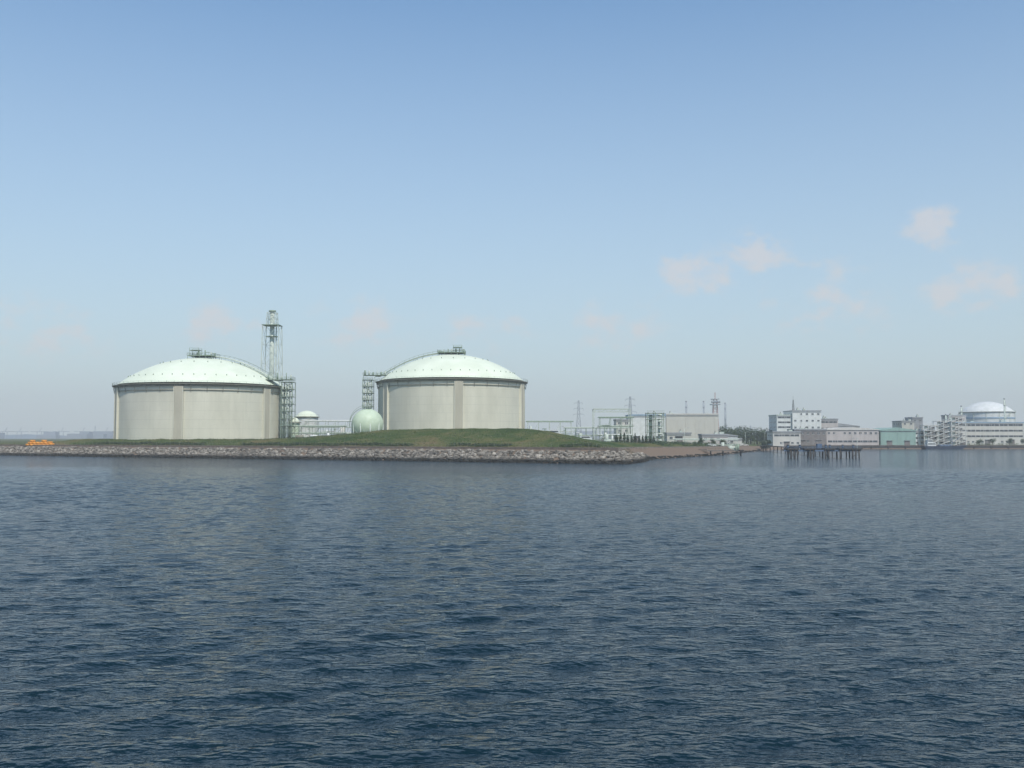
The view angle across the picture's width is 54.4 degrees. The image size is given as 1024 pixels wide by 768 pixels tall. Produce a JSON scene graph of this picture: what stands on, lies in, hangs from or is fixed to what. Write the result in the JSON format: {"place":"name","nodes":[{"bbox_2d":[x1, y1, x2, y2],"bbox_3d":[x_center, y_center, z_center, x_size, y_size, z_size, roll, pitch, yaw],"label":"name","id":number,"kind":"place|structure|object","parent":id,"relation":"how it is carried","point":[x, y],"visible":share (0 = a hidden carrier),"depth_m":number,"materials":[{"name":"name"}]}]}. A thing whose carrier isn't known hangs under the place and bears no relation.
{"place":"outdoors","nodes":[
{"label":"outdoors","id":0,"kind":"place"},
{"bbox_2d":[0,425,755,438],"bbox_3d":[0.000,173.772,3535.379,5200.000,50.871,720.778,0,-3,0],"label":"distant shoreline","id":1,"kind":"structure","parent":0,"point":[106,434],"depth_m":3218.94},
{"bbox_2d":[0,438,1023,767],"bbox_3d":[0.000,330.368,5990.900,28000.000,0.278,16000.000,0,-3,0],"label":"water","id":2,"kind":"structure","parent":0,"point":[774,608],"depth_m":45.59,"materials":[{"name":"blue liquid"}]},
{"bbox_2d":[757,444,862,458],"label":"jetty","id":3,"kind":"object","parent":2,"relation":"in","point":[788,449],"visible":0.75,"depth_m":380.78,"materials":[{"name":"grey concrete"}]},
{"bbox_2d":[920,436,966,448],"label":"moored work boat","id":4,"kind":"object","parent":2,"relation":"on","point":[930,444],"visible":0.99,"depth_m":683.68,"materials":[{"name":"white paint"}]},
{"bbox_2d":[0,428,1023,462],"bbox_3d":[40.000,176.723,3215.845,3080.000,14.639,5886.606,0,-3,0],"label":"ground","id":5,"kind":"structure","parent":0,"point":[530,436],"depth_m":381.75,"materials":[{"name":"green plant"}]},
{"bbox_2d":[26,440,54,445],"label":"oil boom floats","id":6,"kind":"object","parent":5,"relation":"on","point":[34,442],"visible":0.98,"depth_m":449.30,"materials":[{"name":"plastic"}]},
{"bbox_2d":[112,348,295,439],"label":"lng storage tank","id":7,"kind":"object","parent":5,"relation":"on","point":[198,396],"visible":0.99,"depth_m":448.90,"materials":[{"name":"concrete"}]},
{"bbox_2d":[260,310,282,384],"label":"vent stack","id":8,"kind":"object","parent":5,"relation":"on","point":[272,325],"visible":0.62,"depth_m":533.00,"materials":[{"name":"metal"}]},
{"bbox_2d":[290,418,300,434],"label":"storage tank","id":9,"kind":"object","parent":5,"relation":"on","point":[296,421],"visible":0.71,"depth_m":489.43,"materials":[{"name":"metal"}]},
{"bbox_2d":[295,411,318,436],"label":"storage tank","id":10,"kind":"object","parent":5,"relation":"on","point":[302,416],"visible":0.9,"depth_m":546.43,"materials":[{"name":"white metal"}]},
{"bbox_2d":[8,441,619,449],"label":"perimeter fence","id":11,"kind":"object","parent":5,"relation":"on","point":[321,443],"visible":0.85,"depth_m":367.85,"materials":[{"name":"metal"}]},
{"bbox_2d":[289,425,346,437],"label":"pipe rack","id":12,"kind":"object","parent":5,"relation":"on","point":[326,432],"visible":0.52,"depth_m":470.51,"materials":[{"name":"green metal"}]},
{"bbox_2d":[304,420,351,436],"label":"pipe rack","id":13,"kind":"object","parent":5,"relation":"on","point":[335,421],"visible":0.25,"depth_m":501.60,"materials":[{"name":"metal"}]},
{"bbox_2d":[90,441,602,447],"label":"shrub belt","id":14,"kind":"object","parent":5,"relation":"on","point":[372,443],"visible":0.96,"depth_m":374.57,"materials":[{"name":"green plant"}]},
{"bbox_2d":[73,428,633,452],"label":"grass tufts","id":15,"kind":"object","parent":5,"relation":"on","point":[187,440],"visible":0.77,"depth_m":376.41,"materials":[{"name":"plant"}]},
{"bbox_2d":[349,405,383,433],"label":"spherical gas tank","id":16,"kind":"object","parent":5,"relation":"on","point":[366,420],"visible":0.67,"depth_m":456.31,"materials":[{"name":"metal"}]},
{"bbox_2d":[0,444,748,451],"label":"seawall","id":17,"kind":"object","parent":5,"relation":"on","point":[516,448],"visible":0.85,"depth_m":366.64,"materials":[{"name":"concrete"}]},
{"bbox_2d":[0,446,760,463],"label":"riprap rocks","id":18,"kind":"object","parent":5,"relation":"on","point":[579,457],"visible":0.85,"depth_m":357.52,"materials":[{"name":"stone"}]},
{"bbox_2d":[362,345,527,429],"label":"lng storage tank","id":19,"kind":"object","parent":5,"relation":"on","point":[452,391],"visible":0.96,"depth_m":489.34,"materials":[{"name":"concrete"}]},
{"bbox_2d":[526,421,573,435],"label":"pipe rack","id":20,"kind":"object","parent":5,"relation":"on","point":[565,431],"visible":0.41,"depth_m":501.70,"materials":[{"name":"metal"}]},
{"bbox_2d":[574,400,583,434],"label":"transmission pylon","id":21,"kind":"object","parent":5,"relation":"on","point":[577,414],"visible":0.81,"depth_m":899.40,"materials":[{"name":"grey metal"}]},
{"bbox_2d":[580,436,591,439],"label":"parked van","id":22,"kind":"object","parent":5,"relation":"on","point":[586,437],"visible":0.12,"depth_m":402.47,"materials":[{"name":"white paint"}]},
{"bbox_2d":[563,427,629,442],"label":"pipe rack","id":23,"kind":"object","parent":5,"relation":"on","point":[580,434],"visible":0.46,"depth_m":516.58,"materials":[{"name":"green metal"}]},
{"bbox_2d":[592,409,630,442],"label":"pipe gantry","id":24,"kind":"object","parent":5,"relation":"on","point":[628,411],"visible":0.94,"depth_m":515.96,"materials":[{"name":"metal"}]},
{"bbox_2d":[597,417,633,442],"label":"pipe rack","id":25,"kind":"object","parent":5,"relation":"on","point":[606,437],"visible":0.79,"depth_m":496.49,"materials":[{"name":"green metal"}]},
{"bbox_2d":[614,420,629,439],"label":"walls","id":26,"kind":"structure","parent":5,"relation":"on","point":[623,430],"depth_m":597.47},
{"bbox_2d":[615,421,629,431],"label":"windows and doors","id":27,"kind":"structure","parent":26,"relation":"attached to","point":[619,424],"depth_m":597.43,"materials":[{"name":"grey glass"}]},
{"bbox_2d":[625,396,636,413],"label":"transmission pylon","id":28,"kind":"object","parent":5,"relation":"on","point":[629,399],"visible":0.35,"depth_m":799.98,"materials":[{"name":"grey metal"}]},
{"bbox_2d":[625,411,665,441],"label":"process hall","id":29,"kind":"structure","parent":5,"relation":"on","point":[640,427],"depth_m":599.52,"materials":[{"name":"white paint"}]},
{"bbox_2d":[633,436,662,441],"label":"windows and doors","id":30,"kind":"structure","parent":29,"relation":"in","point":[637,437],"depth_m":598.83,"materials":[{"name":"grey glass"}]},
{"bbox_2d":[645,412,664,440],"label":"loading frame","id":31,"kind":"object","parent":5,"relation":"on","point":[650,419],"visible":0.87,"depth_m":476.75,"materials":[{"name":"green metal"}]},
{"bbox_2d":[664,434,690,443],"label":"walls","id":32,"kind":"structure","parent":5,"relation":"on","point":[687,436],"depth_m":539.25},
{"bbox_2d":[666,436,682,441],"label":"windows and doors","id":33,"kind":"structure","parent":32,"relation":"attached to","point":[679,437],"depth_m":538.98,"materials":[{"name":"grey glass"}]},
{"bbox_2d":[663,429,691,433],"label":"roof","id":34,"kind":"structure","parent":32,"relation":"on","point":[680,432],"depth_m":539.07,"materials":[{"name":"metal"}]},
{"bbox_2d":[666,415,718,442],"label":"industrial building","id":35,"kind":"structure","parent":5,"relation":"on","point":[695,425],"depth_m":619.54,"materials":[{"name":"beige concrete"}]},
{"bbox_2d":[665,413,718,414],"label":"roof","id":36,"kind":"structure","parent":35,"relation":"on","point":[692,413],"depth_m":619.61,"materials":[{"name":"metal"}]},
{"bbox_2d":[673,439,738,449],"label":"pipe rack","id":37,"kind":"object","parent":5,"relation":"on","point":[731,445],"visible":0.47,"depth_m":521.11,"materials":[{"name":"metal"}]},
{"bbox_2d":[698,435,727,443],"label":"walls","id":38,"kind":"structure","parent":5,"relation":"on","point":[707,441],"depth_m":544.22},
{"bbox_2d":[698,430,727,434],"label":"roof","id":39,"kind":"structure","parent":38,"relation":"on","point":[720,433],"depth_m":544.00,"materials":[{"name":"metal"}]},
{"bbox_2d":[702,436,727,438],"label":"windows and doors","id":40,"kind":"structure","parent":38,"relation":"attached to","point":[714,436],"depth_m":544.02,"materials":[{"name":"grey glass"}]},
{"bbox_2d":[710,399,720,424],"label":"telecom tower","id":41,"kind":"structure","parent":5,"relation":"on","point":[716,402],"depth_m":1097.43,"materials":[{"name":"grey metal"}]},
{"bbox_2d":[698,448,743,455],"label":"landing pier","id":42,"kind":"structure","parent":5,"relation":"on","point":[704,450],"depth_m":440.26,"materials":[{"name":"concrete"}]},
{"bbox_2d":[724,403,726,428],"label":"chimney","id":43,"kind":"object","parent":5,"relation":"on","point":[725,415],"visible":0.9,"depth_m":1198.76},
{"bbox_2d":[728,434,737,437],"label":"shed","id":44,"kind":"structure","parent":5,"relation":"on","point":[732,436],"depth_m":719.00,"materials":[{"name":"white paint"}]},
{"bbox_2d":[728,438,741,445],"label":"gatehouse","id":45,"kind":"object","parent":5,"relation":"on","point":[735,441],"visible":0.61,"depth_m":588.93,"materials":[{"name":"white paint"}]},
{"bbox_2d":[719,425,771,443],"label":"distant tree belt","id":46,"kind":"object","parent":5,"relation":"on","point":[759,436],"visible":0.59,"depth_m":775.43,"materials":[{"name":"green plant"}]},
{"bbox_2d":[760,440,771,450],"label":"broadleaf tree","id":47,"kind":"object","parent":5,"relation":"on","point":[765,443],"visible":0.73,"depth_m":604.24,"materials":[{"name":"green plant"}]},
{"bbox_2d":[768,412,791,430],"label":"office block","id":48,"kind":"structure","parent":5,"relation":"on","point":[780,422],"depth_m":761.60,"materials":[{"name":"white paint"}]},
{"bbox_2d":[770,416,790,427],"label":"windows and doors","id":49,"kind":"structure","parent":48,"relation":"in","point":[777,416],"depth_m":761.44,"materials":[{"name":"grey glass"}]},
{"bbox_2d":[766,430,800,448],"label":"harbour office","id":50,"kind":"structure","parent":5,"relation":"on","point":[783,438],"depth_m":682.98,"materials":[{"name":"paint"}]},
{"bbox_2d":[768,434,798,445],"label":"windows and doors","id":51,"kind":"structure","parent":50,"relation":"in","point":[785,442],"depth_m":683.05,"materials":[{"name":"grey glass"}]},
{"bbox_2d":[783,408,821,428],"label":"office block","id":52,"kind":"structure","parent":5,"relation":"on","point":[803,418],"depth_m":759.68,"materials":[{"name":"white paint"}]},
{"bbox_2d":[785,413,819,427],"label":"windows and doors","id":53,"kind":"structure","parent":52,"relation":"in","point":[791,413],"depth_m":759.58,"materials":[{"name":"grey glass"}]},
{"bbox_2d":[787,426,826,444],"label":"warehouse","id":54,"kind":"structure","parent":5,"relation":"on","point":[813,436],"depth_m":700.99,"materials":[{"name":"metal"}]},
{"bbox_2d":[801,432,824,444],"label":"windows and doors","id":55,"kind":"structure","parent":54,"relation":"in","point":[802,441],"depth_m":700.62,"materials":[{"name":"grey glass"}]},
{"bbox_2d":[821,415,837,428],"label":"office block","id":56,"kind":"structure","parent":5,"relation":"on","point":[828,423],"depth_m":763.39,"materials":[{"name":"concrete"}]},
{"bbox_2d":[821,420,837,428],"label":"windows and doors","id":57,"kind":"structure","parent":56,"relation":"in","point":[822,421],"depth_m":763.49,"materials":[{"name":"grey glass"}]},
{"bbox_2d":[645,440,1021,446],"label":"roadside shrubs","id":58,"kind":"object","parent":5,"relation":"on","point":[682,443],"visible":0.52,"depth_m":475.80,"materials":[{"name":"green plant"}]},
{"bbox_2d":[838,423,859,427],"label":"warehouse","id":59,"kind":"structure","parent":5,"relation":"on","point":[843,425],"depth_m":858.92,"materials":[{"name":"grey metal"}]},
{"bbox_2d":[825,427,878,444],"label":"warehouse","id":60,"kind":"structure","parent":5,"relation":"on","point":[850,436],"depth_m":702.95,"materials":[{"name":"grey metal"}]},
{"bbox_2d":[826,430,878,441],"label":"windows and doors","id":61,"kind":"structure","parent":60,"relation":"in","point":[826,430],"depth_m":702.84,"materials":[{"name":"grey glass"}]},
{"bbox_2d":[874,427,916,444],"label":"warehouse","id":62,"kind":"structure","parent":5,"relation":"on","point":[896,436],"depth_m":704.95,"materials":[{"name":"green metal"}]},
{"bbox_2d":[879,431,915,444],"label":"windows and doors","id":63,"kind":"structure","parent":62,"relation":"in","point":[889,442],"depth_m":704.56,"materials":[{"name":"grey metal"}]},
{"bbox_2d":[892,422,913,429],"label":"walls","id":64,"kind":"structure","parent":5,"relation":"on","point":[907,426],"depth_m":799.41,"materials":[{"name":"white concrete"}]},
{"bbox_2d":[892,419,914,421],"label":"roof","id":65,"kind":"structure","parent":64,"relation":"on","point":[909,420],"depth_m":802.67,"materials":[{"name":"concrete"}]},
{"bbox_2d":[786,445,1023,448],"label":"quay wall","id":66,"kind":"structure","parent":5,"relation":"on","point":[918,446],"depth_m":696.20,"materials":[{"name":"concrete"}]},
{"bbox_2d":[905,418,922,429],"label":"walls","id":67,"kind":"structure","parent":5,"relation":"on","point":[917,423],"depth_m":804.49,"materials":[{"name":"grey concrete"}]},
{"bbox_2d":[916,434,942,444],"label":"walls","id":68,"kind":"structure","parent":5,"relation":"on","point":[919,441],"depth_m":720.88,"materials":[{"name":"white paint"}]},
{"bbox_2d":[916,432,941,443],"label":"windows and doors","id":69,"kind":"structure","parent":68,"relation":"attached to","point":[923,437],"depth_m":720.89,"materials":[{"name":"grey glass"}]},
{"bbox_2d":[915,427,942,431],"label":"roof","id":70,"kind":"structure","parent":68,"relation":"on","point":[917,429],"depth_m":720.89,"materials":[{"name":"metal"}]},
{"bbox_2d":[920,416,966,444],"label":"process structure","id":71,"kind":"object","parent":5,"relation":"on","point":[952,426],"visible":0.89,"depth_m":716.26,"materials":[{"name":"white paint"}]},
{"bbox_2d":[941,416,964,421],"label":"walls","id":72,"kind":"structure","parent":5,"relation":"on","point":[943,417],"depth_m":771.76,"materials":[{"name":"grey concrete"}]},
{"bbox_2d":[941,413,966,415],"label":"roof","id":73,"kind":"structure","parent":72,"relation":"on","point":[958,414],"depth_m":771.50,"materials":[{"name":"metal"}]},
{"bbox_2d":[938,423,1023,444],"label":"industrial building","id":74,"kind":"structure","parent":5,"relation":"on","point":[997,439],"depth_m":739.09,"materials":[{"name":"white concrete"}]},
{"bbox_2d":[940,424,1022,444],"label":"windows and doors","id":75,"kind":"structure","parent":74,"relation":"attached to","point":[987,441],"depth_m":739.10,"materials":[{"name":"grey glass"}]},
{"bbox_2d":[940,420,1023,422],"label":"roof","id":76,"kind":"structure","parent":74,"relation":"on","point":[1001,421],"depth_m":739.23,"materials":[{"name":"metal"}]},
{"bbox_2d":[958,402,1015,421],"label":"gas holder","id":77,"kind":"object","parent":5,"relation":"on","point":[985,412],"visible":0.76,"depth_m":789.47,"materials":[{"name":"white paint"}]},
{"bbox_2d":[1003,398,1005,421],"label":"chimney","id":78,"kind":"object","parent":5,"relation":"on","point":[1004,405],"visible":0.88,"depth_m":759.54,"materials":[{"name":"metal"}]},
{"bbox_2d":[0,0,1023,437],"label":"sky","id":79,"kind":"structure","parent":0,"point":[755,207],"materials":[{"name":"blue"}]}
]}

